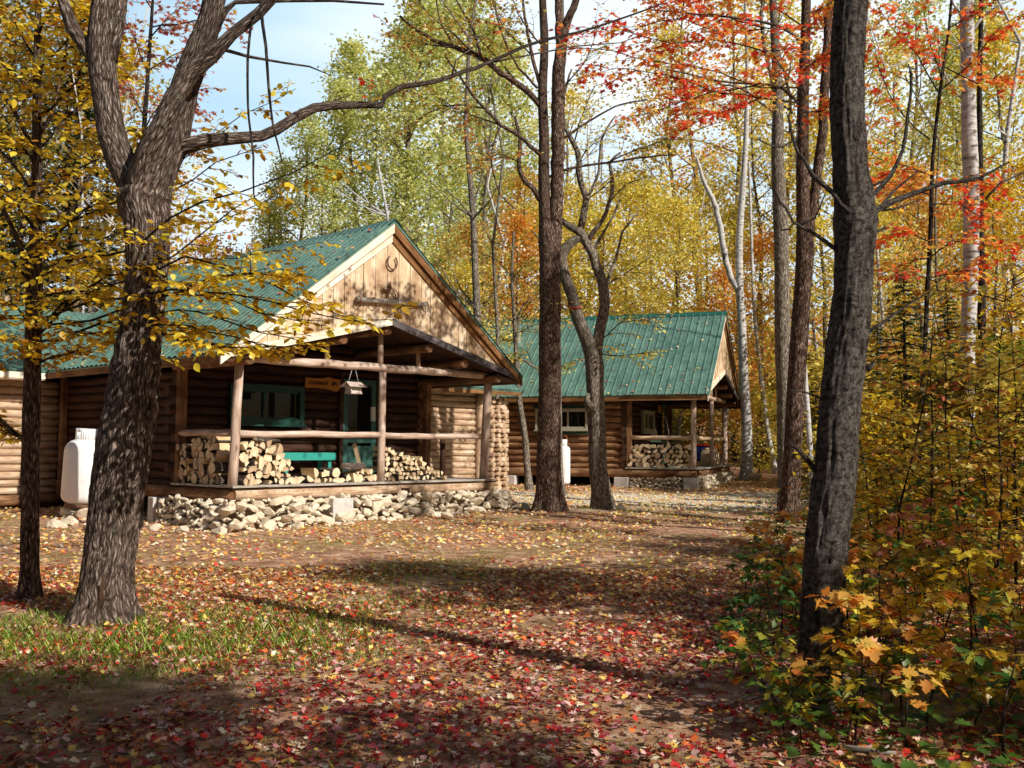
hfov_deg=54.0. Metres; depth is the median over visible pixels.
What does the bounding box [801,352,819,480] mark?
conifer tree
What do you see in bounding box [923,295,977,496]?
conifer tree
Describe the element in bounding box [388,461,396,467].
firewood log
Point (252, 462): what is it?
firewood log
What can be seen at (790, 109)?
hardwood tree
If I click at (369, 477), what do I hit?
firewood log
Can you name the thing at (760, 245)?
hardwood tree
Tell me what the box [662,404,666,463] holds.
door
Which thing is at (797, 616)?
maple sapling
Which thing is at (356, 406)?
door
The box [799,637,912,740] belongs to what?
maple sapling
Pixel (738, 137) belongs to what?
hardwood tree
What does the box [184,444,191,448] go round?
firewood log
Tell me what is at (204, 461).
firewood log
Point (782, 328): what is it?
hardwood tree
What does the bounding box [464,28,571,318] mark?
poplar tree
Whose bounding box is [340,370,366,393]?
bird feeder
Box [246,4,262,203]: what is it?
hanging branch
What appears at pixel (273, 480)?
firewood log
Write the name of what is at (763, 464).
bush
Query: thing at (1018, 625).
maple sapling
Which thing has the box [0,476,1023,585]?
fallen leaves
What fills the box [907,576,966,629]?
maple sapling
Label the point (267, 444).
firewood log
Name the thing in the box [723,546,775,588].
seedling
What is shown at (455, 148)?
poplar tree
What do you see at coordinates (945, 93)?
hardwood tree
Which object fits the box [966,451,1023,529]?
maple sapling
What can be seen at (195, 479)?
firewood log
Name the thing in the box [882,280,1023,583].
maple sapling
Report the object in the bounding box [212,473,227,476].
firewood log
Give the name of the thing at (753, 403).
bush
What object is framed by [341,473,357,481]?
firewood log
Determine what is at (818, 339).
woods
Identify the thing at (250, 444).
firewood log
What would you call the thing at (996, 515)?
maple sapling
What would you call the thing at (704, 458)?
firewood log
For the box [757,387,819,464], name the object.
bush
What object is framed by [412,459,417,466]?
firewood log
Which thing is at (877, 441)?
maple sapling
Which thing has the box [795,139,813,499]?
birch tree
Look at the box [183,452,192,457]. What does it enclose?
firewood log
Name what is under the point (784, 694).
maple sapling
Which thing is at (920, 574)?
maple sapling
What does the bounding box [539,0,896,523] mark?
red maple tree
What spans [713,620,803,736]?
maple sapling
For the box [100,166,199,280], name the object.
hardwood tree
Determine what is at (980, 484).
bush
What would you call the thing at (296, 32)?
sky
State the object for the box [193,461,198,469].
firewood log
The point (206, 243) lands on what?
hardwood tree
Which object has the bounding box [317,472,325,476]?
firewood log
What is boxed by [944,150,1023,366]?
hardwood tree
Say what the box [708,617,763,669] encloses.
seedling
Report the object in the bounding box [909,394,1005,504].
bush
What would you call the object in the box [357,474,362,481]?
firewood log
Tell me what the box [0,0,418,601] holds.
beech tree
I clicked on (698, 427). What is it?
bush
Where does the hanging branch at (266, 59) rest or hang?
hanging from the maple tree at (147, 172)
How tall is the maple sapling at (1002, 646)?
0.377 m
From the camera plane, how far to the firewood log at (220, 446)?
17.17 m
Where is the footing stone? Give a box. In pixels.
[60,507,87,519]
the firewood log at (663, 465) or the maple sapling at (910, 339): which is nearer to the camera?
the maple sapling at (910, 339)
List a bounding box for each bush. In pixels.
[672,409,708,459]
[672,409,718,463]
[672,409,739,458]
[673,409,740,463]
[686,411,740,443]
[704,409,758,452]
[716,388,776,473]
[719,380,776,468]
[753,374,811,462]
[753,415,775,454]
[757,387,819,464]
[762,349,901,486]
[764,360,899,459]
[783,450,875,532]
[793,389,958,555]
[800,468,883,547]
[802,389,868,470]
[808,407,941,513]
[852,456,927,556]
[858,342,1023,575]
[865,363,937,468]
[868,358,1023,578]
[882,392,1015,547]
[889,329,1023,499]
[893,347,946,477]
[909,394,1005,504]
[911,438,1023,569]
[975,338,1023,431]
[990,325,1023,420]
[993,401,1023,492]
[995,418,1023,532]
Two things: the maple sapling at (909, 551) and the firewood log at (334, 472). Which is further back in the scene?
the firewood log at (334, 472)
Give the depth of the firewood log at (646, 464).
29.35 m
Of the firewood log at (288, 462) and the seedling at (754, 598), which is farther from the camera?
the firewood log at (288, 462)
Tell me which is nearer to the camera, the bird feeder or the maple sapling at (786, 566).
the maple sapling at (786, 566)
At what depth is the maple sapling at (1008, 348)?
10.76 m
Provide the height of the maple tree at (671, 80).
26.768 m
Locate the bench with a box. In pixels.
[282,452,335,472]
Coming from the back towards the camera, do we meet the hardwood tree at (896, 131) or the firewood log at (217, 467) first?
the hardwood tree at (896, 131)
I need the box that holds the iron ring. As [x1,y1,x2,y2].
[388,290,397,299]
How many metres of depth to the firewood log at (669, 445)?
29.21 m
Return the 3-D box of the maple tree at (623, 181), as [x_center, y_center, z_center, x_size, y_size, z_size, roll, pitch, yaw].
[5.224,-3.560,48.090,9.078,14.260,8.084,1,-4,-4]
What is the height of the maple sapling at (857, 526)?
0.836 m
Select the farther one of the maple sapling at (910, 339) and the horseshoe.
the horseshoe
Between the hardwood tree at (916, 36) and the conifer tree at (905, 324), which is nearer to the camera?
the conifer tree at (905, 324)
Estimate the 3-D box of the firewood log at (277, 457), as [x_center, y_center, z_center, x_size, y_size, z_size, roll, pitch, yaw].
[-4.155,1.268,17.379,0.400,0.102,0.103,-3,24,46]
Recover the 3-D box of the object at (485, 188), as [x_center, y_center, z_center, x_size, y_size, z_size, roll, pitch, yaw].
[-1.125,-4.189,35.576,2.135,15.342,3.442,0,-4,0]
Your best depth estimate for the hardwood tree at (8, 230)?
24.61 m
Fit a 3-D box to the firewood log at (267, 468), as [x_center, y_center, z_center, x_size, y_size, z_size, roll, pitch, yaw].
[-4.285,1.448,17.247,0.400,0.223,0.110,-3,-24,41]
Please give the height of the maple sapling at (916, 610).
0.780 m
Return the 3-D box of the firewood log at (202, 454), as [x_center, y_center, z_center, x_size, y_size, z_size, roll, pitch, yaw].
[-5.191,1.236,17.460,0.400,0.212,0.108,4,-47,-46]
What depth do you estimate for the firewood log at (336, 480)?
18.24 m
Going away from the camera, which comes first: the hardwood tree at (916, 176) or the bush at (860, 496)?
the bush at (860, 496)
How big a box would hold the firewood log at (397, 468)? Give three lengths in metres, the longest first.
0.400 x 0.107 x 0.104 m
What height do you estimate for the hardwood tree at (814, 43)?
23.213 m
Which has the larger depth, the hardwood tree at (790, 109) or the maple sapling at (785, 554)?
the hardwood tree at (790, 109)
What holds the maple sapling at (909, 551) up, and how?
on the ground at (650, 713)
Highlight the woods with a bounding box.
[4,135,1023,415]
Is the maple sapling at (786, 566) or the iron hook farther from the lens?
the iron hook
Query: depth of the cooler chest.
33.44 m
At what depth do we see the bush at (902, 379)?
30.42 m
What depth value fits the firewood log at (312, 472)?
17.95 m
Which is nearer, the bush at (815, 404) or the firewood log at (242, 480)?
the firewood log at (242, 480)
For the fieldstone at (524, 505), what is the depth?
21.44 m
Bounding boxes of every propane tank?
[61,428,97,507]
[562,439,569,485]
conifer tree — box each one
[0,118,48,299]
[3,28,123,313]
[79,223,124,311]
[261,195,295,248]
[672,409,681,463]
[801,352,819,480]
[857,273,950,518]
[859,325,900,484]
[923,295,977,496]
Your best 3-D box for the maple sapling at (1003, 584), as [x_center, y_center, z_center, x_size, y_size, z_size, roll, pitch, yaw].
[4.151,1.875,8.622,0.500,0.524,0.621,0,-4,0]
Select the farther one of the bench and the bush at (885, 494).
the bench
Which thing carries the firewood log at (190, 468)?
on the firewood log
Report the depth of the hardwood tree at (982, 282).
18.25 m
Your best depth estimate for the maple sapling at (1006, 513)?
10.06 m
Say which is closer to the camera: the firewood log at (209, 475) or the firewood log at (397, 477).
the firewood log at (209, 475)
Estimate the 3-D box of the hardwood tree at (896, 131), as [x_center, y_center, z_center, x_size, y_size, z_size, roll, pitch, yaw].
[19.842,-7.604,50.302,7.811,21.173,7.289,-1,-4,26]
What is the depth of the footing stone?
18.32 m
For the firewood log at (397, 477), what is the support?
on the log cabin at (438, 374)
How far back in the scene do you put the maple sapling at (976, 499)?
9.61 m
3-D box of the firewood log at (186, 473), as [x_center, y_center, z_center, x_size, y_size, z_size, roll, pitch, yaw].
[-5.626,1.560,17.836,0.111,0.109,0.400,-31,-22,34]
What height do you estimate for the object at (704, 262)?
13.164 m
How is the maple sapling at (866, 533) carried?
on the ground at (650, 713)
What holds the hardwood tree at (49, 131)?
on the ground at (650, 713)
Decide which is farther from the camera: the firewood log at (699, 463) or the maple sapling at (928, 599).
the firewood log at (699, 463)
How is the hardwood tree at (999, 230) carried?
on the ground at (650, 713)
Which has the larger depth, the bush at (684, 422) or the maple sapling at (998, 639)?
the bush at (684, 422)
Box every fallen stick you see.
[686,547,739,551]
[838,740,895,754]
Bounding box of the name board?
[304,377,339,391]
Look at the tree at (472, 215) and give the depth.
27.70 m
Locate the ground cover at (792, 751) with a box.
[736,499,1023,767]
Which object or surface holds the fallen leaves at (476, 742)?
on the ground at (650, 713)
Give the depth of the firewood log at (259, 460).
17.01 m
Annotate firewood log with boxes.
[176,444,181,450]
[178,467,187,477]
[179,458,190,464]
[181,479,191,482]
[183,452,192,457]
[183,468,190,475]
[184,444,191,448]
[186,458,193,463]
[187,465,194,470]
[191,474,200,483]
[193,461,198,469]
[196,438,205,446]
[197,442,207,450]
[199,463,208,470]
[200,451,205,457]
[201,436,212,439]
[201,458,209,463]
[201,469,206,476]
[202,474,209,483]
[205,450,216,459]
[207,443,216,450]
[207,466,215,478]
[208,452,215,457]
[208,462,228,473]
[209,478,215,484]
[210,443,229,449]
[211,456,228,461]
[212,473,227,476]
[213,436,229,442]
[215,475,227,483]
[216,450,229,458]
[228,452,248,461]
[229,441,247,449]
[238,466,257,472]
[238,467,246,471]
[238,473,249,479]
[238,477,247,484]
[239,461,248,466]
[246,446,258,456]
[247,441,253,447]
[247,475,254,484]
[248,456,264,468]
[248,461,257,464]
[251,440,264,448]
[252,471,261,478]
[253,436,279,440]
[258,453,271,460]
[260,477,277,482]
[260,480,272,483]
[261,461,271,473]
[261,473,269,477]
[263,440,271,447]
[268,445,275,453]
[269,460,276,465]
[269,470,280,478]
[270,478,283,483]
[271,443,282,454]
[271,454,280,460]
[272,465,282,471]
[278,459,285,467]
[280,477,295,486]
[285,459,290,466]
[294,474,313,481]
[296,476,304,483]
[301,468,318,477]
[317,469,329,475]
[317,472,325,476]
[317,477,332,481]
[320,468,339,476]
[330,477,340,482]
[338,473,350,481]
[340,463,366,468]
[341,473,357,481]
[343,471,358,475]
[348,469,363,474]
[353,443,361,462]
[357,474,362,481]
[362,475,374,480]
[371,456,388,460]
[371,467,387,471]
[373,461,389,466]
[376,450,395,454]
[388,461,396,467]
[391,475,401,479]
[394,460,407,463]
[394,465,399,472]
[402,461,414,465]
[403,455,410,462]
[403,466,413,470]
[410,456,421,461]
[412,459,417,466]
[434,475,446,479]
[634,451,641,457]
[639,444,646,450]
[642,457,648,463]
[643,462,651,467]
[654,452,662,457]
[660,447,668,452]
[660,463,667,467]
[664,457,671,462]
[666,442,672,449]
[675,444,684,449]
[697,461,708,465]
[700,457,708,460]
[701,453,709,456]
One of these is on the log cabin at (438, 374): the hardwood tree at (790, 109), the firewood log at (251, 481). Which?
the firewood log at (251, 481)
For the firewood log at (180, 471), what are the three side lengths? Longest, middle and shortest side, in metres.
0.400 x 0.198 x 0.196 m
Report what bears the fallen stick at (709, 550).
on the fallen leaves at (215, 551)
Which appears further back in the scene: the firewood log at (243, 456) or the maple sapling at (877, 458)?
the firewood log at (243, 456)
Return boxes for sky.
[0,0,1023,350]
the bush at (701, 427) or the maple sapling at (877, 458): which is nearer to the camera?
the maple sapling at (877, 458)
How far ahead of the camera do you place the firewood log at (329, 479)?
18.19 m
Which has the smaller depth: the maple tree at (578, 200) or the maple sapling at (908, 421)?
the maple sapling at (908, 421)
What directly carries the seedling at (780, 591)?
on the ground at (650, 713)
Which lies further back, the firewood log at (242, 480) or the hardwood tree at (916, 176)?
the hardwood tree at (916, 176)
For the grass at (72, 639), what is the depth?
7.70 m
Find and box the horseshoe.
[387,255,397,269]
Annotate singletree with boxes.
[355,295,428,312]
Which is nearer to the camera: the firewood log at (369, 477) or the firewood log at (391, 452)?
the firewood log at (369, 477)
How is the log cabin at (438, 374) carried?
on the ground at (650, 713)
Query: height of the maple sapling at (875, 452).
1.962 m
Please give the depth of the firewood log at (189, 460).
17.62 m
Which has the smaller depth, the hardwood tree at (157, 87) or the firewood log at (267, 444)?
the firewood log at (267, 444)
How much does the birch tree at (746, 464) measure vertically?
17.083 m
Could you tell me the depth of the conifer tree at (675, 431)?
36.94 m
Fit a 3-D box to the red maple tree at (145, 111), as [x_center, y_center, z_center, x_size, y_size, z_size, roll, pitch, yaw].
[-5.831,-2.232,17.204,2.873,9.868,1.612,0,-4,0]
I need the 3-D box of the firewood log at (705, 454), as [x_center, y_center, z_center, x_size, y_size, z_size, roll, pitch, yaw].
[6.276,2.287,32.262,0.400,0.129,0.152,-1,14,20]
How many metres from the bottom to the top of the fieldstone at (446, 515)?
0.184 m
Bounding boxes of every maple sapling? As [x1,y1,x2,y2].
[699,620,795,714]
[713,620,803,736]
[730,509,798,599]
[744,548,803,627]
[745,512,805,627]
[756,543,803,621]
[760,669,841,746]
[770,561,796,572]
[775,283,1023,574]
[781,545,883,629]
[783,580,800,595]
[785,367,950,520]
[788,576,865,631]
[788,665,889,752]
[790,586,947,745]
[793,410,928,575]
[794,314,1023,617]
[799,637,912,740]
[800,529,916,642]
[814,291,998,550]
[819,586,952,726]
[820,595,926,724]
[821,564,967,727]
[837,597,950,748]
[843,531,872,628]
[846,539,952,643]
[847,542,898,648]
[849,522,895,590]
[850,518,909,595]
[850,522,915,582]
[850,537,886,592]
[850,587,972,732]
[852,417,940,564]
[852,495,923,578]
[853,326,1023,581]
[853,497,953,623]
[853,504,930,578]
[854,263,1023,609]
[855,462,886,524]
[855,640,928,701]
[856,446,911,520]
[858,380,951,548]
[862,467,1023,580]
[864,364,988,544]
[866,303,1023,584]
[877,546,972,632]
[880,545,992,642]
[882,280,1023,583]
[887,504,978,613]
[889,555,933,588]
[890,278,1023,501]
[897,384,1023,582]
[906,518,1016,647]
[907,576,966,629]
[912,566,970,591]
[912,587,1023,766]
[913,547,1018,651]
[916,354,1023,579]
[919,476,1008,586]
[922,336,1023,589]
[922,451,1021,529]
[926,508,1005,642]
[931,541,1002,637]
[934,301,1023,549]
[934,396,1023,567]
[935,661,1018,725]
[951,641,1019,683]
[955,572,996,609]
[955,580,1020,643]
[963,423,1023,540]
[963,643,1023,745]
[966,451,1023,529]
[973,579,1023,626]
[974,545,1023,653]
[974,616,1023,678]
[986,633,1023,679]
[1000,431,1023,563]
[1001,500,1023,556]
[1015,630,1023,639]
[1017,564,1023,606]
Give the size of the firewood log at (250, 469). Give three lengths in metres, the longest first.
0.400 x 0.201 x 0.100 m
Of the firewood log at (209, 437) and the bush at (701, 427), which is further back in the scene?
the bush at (701, 427)
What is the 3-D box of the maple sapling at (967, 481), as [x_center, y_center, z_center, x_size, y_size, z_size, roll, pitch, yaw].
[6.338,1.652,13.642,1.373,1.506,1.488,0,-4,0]
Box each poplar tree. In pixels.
[242,197,287,251]
[245,152,313,248]
[250,108,362,248]
[270,155,357,245]
[292,71,396,237]
[301,29,415,232]
[325,57,432,250]
[333,0,481,296]
[341,17,489,289]
[359,142,452,268]
[369,0,531,307]
[416,132,481,282]
[425,0,548,314]
[435,11,569,320]
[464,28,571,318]
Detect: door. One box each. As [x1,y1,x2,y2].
[343,379,375,473]
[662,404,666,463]
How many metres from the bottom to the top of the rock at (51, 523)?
0.302 m
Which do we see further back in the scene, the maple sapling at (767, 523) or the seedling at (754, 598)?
the maple sapling at (767, 523)
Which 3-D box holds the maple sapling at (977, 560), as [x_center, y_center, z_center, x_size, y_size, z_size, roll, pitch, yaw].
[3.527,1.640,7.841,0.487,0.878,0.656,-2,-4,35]
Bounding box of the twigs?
[0,507,1013,767]
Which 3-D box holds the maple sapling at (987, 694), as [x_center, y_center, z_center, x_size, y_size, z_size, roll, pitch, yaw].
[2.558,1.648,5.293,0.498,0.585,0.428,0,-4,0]
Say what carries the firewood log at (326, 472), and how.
on the firewood log at (329, 479)
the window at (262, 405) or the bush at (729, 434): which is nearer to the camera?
the window at (262, 405)
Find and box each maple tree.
[57,0,661,627]
[84,0,253,528]
[419,211,539,403]
[421,159,607,319]
[440,255,532,399]
[460,199,582,403]
[486,190,655,318]
[500,177,681,318]
[515,80,633,315]
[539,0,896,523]
[561,156,721,315]
[561,198,704,316]
[584,169,749,314]
[603,17,752,312]
[607,190,773,464]
[610,168,770,440]
[667,198,820,460]
[865,0,1023,547]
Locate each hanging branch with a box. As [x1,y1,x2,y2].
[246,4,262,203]
[259,6,281,161]
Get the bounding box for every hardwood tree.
[0,0,51,301]
[0,0,136,312]
[0,0,249,312]
[0,47,136,308]
[0,164,74,401]
[2,41,210,308]
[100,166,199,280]
[177,228,244,266]
[212,246,240,257]
[368,0,711,512]
[530,69,686,509]
[560,0,567,495]
[618,0,766,309]
[632,0,797,417]
[678,74,823,447]
[679,225,820,462]
[682,259,775,460]
[690,0,830,274]
[721,0,790,510]
[728,94,950,374]
[746,204,902,460]
[768,0,920,281]
[791,148,952,369]
[809,191,952,416]
[828,26,991,353]
[830,157,1022,401]
[865,0,961,358]
[865,1,1023,355]
[873,20,1010,351]
[877,167,1023,419]
[904,0,1023,339]
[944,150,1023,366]
[977,0,986,508]
[1004,116,1023,303]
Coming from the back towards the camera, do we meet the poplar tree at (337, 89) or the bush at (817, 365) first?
the poplar tree at (337, 89)
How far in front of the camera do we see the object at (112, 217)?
33.91 m
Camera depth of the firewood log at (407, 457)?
19.51 m
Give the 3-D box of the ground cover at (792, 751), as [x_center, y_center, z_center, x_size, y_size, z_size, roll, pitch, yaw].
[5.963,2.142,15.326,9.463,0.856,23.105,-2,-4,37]
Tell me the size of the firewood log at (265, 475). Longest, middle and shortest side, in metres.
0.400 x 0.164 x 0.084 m
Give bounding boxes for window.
[227,383,306,426]
[534,408,587,430]
[641,410,654,433]
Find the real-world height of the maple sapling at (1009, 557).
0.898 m
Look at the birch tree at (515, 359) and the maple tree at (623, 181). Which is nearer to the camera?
the birch tree at (515, 359)
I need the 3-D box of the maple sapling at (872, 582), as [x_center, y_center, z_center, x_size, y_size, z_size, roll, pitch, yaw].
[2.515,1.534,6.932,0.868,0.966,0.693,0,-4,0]
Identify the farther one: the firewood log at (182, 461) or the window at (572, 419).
the window at (572, 419)
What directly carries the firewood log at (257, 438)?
on the firewood log at (267, 444)
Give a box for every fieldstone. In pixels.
[149,523,160,530]
[176,526,188,532]
[212,526,226,534]
[441,512,453,519]
[521,502,530,508]
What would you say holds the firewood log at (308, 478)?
on the log cabin at (438, 374)
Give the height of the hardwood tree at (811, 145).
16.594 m
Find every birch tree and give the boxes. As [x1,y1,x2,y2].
[454,231,580,490]
[696,0,753,479]
[748,162,776,473]
[757,0,1023,717]
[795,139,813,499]
[938,0,1012,520]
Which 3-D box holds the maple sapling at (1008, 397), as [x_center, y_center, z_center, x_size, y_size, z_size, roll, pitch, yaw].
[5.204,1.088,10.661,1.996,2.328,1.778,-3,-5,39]
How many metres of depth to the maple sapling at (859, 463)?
15.42 m
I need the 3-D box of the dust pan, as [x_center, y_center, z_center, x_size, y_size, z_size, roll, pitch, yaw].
[4.230,1.497,29.459,0.320,0.420,0.180,-1,-4,20]
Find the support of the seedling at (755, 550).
on the ground at (650, 713)
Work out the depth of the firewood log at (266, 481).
17.18 m
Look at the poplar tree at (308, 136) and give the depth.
46.15 m
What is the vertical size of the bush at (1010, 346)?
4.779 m
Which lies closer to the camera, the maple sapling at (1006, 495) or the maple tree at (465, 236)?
the maple sapling at (1006, 495)
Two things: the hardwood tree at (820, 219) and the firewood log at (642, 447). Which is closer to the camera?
the firewood log at (642, 447)
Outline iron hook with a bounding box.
[381,281,391,291]
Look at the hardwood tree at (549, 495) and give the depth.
21.11 m
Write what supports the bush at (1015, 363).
on the ground at (650, 713)
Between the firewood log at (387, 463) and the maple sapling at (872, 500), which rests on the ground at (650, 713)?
the maple sapling at (872, 500)
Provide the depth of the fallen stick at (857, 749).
5.03 m
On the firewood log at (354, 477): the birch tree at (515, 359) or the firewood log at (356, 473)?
the firewood log at (356, 473)
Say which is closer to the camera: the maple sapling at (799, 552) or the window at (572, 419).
the maple sapling at (799, 552)
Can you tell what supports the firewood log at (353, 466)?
on the firewood log at (361, 471)
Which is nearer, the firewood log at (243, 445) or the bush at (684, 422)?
the firewood log at (243, 445)
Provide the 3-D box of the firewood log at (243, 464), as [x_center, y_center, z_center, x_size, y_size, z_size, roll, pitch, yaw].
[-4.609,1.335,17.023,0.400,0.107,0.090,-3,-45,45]
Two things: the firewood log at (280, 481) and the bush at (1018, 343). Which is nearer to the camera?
the firewood log at (280, 481)
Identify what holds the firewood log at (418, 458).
on the firewood log
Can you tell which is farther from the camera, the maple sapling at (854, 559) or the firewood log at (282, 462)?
the firewood log at (282, 462)
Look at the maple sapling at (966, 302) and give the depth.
13.42 m
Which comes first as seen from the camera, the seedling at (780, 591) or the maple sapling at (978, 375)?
the seedling at (780, 591)
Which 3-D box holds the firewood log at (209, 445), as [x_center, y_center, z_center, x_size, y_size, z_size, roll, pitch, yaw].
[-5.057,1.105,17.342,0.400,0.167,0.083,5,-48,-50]
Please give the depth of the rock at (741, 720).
5.62 m
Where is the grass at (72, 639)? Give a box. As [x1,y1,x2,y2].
[0,501,1023,767]
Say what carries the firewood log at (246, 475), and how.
on the firewood log at (242, 480)
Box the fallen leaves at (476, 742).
[0,564,1023,767]
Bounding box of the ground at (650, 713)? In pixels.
[0,343,1023,767]
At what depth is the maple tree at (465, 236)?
33.06 m
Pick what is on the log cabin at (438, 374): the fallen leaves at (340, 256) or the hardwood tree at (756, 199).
the fallen leaves at (340, 256)
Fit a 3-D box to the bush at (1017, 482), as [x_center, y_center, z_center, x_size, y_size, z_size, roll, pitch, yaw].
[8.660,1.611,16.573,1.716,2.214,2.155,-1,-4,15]
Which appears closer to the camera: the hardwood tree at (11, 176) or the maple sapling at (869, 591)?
the maple sapling at (869, 591)
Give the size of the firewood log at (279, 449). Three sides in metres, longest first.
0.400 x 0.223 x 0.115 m
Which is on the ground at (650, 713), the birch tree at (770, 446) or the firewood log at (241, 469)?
the birch tree at (770, 446)
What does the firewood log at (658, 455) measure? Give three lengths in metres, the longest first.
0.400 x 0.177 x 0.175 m
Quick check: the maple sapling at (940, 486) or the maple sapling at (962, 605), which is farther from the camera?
the maple sapling at (940, 486)
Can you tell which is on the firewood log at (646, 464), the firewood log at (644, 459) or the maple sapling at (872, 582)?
the firewood log at (644, 459)
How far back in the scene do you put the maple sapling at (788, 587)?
9.69 m
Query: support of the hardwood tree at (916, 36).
on the ground at (650, 713)
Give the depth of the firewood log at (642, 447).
29.48 m
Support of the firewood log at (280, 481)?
on the log cabin at (438, 374)
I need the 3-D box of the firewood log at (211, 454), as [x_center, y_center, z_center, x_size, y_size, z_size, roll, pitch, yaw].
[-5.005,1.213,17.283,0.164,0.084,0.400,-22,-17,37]
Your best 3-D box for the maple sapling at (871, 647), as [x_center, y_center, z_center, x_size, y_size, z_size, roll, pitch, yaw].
[1.849,1.488,5.161,0.725,0.882,0.682,0,-4,0]
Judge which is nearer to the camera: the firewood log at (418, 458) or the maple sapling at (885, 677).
the maple sapling at (885, 677)
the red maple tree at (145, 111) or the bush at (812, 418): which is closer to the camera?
the red maple tree at (145, 111)
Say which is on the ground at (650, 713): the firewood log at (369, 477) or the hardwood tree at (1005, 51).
the hardwood tree at (1005, 51)
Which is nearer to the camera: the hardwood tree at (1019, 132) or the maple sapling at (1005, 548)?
the maple sapling at (1005, 548)
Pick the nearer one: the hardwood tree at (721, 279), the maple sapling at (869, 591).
the maple sapling at (869, 591)
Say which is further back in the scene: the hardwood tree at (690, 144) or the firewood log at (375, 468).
the hardwood tree at (690, 144)
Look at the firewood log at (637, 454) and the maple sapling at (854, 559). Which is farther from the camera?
the firewood log at (637, 454)
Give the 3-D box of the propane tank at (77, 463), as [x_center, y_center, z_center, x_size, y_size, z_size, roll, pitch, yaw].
[-7.905,1.552,18.636,0.779,1.450,0.779,3,-4,0]
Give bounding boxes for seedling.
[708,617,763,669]
[717,592,768,634]
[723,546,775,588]
[735,562,777,625]
[743,526,793,602]
[755,563,801,658]
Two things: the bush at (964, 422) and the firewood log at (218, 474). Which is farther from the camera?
the firewood log at (218, 474)
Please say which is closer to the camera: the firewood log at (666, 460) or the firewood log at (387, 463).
the firewood log at (387, 463)
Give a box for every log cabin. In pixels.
[0,219,523,532]
[481,311,740,489]
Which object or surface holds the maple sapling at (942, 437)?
on the ground at (650, 713)
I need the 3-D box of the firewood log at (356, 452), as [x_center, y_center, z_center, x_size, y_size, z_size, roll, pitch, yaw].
[-2.865,1.380,18.845,0.089,0.560,0.108,-23,-19,22]
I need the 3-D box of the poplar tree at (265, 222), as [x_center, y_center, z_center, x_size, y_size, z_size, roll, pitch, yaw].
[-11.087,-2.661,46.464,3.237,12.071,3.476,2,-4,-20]
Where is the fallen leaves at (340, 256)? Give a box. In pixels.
[49,227,717,393]
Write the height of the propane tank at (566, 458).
1.390 m
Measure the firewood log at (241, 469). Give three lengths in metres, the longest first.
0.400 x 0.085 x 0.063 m
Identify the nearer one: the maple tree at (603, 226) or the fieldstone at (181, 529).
the fieldstone at (181, 529)
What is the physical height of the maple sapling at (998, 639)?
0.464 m
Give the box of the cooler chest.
[696,444,708,460]
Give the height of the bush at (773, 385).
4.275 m
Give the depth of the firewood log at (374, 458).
19.29 m
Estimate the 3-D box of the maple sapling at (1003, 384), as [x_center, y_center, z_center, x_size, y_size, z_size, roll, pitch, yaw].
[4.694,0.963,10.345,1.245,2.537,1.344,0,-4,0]
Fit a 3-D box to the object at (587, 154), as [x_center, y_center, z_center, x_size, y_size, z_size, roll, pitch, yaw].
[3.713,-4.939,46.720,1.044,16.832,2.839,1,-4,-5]
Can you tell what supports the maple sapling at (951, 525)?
on the ground at (650, 713)
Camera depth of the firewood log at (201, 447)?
17.35 m
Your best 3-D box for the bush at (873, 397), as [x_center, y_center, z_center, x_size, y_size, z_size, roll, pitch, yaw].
[5.105,1.312,13.956,2.173,2.576,2.363,-2,-4,28]
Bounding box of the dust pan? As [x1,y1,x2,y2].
[651,428,660,441]
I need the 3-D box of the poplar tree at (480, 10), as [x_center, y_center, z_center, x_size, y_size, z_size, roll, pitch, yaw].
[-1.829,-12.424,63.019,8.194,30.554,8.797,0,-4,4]
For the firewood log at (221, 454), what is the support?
on the firewood log at (213, 459)
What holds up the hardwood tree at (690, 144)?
on the ground at (650, 713)
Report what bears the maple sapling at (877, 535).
on the ground at (650, 713)
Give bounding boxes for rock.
[45,519,67,527]
[62,516,78,525]
[615,503,626,510]
[726,717,744,723]
[748,473,761,480]
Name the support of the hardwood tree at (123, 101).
on the ground at (650, 713)
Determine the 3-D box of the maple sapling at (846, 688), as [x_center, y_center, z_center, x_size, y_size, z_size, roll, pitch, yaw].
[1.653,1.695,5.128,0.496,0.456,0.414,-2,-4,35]
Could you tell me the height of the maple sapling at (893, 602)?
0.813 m
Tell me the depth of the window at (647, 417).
31.98 m

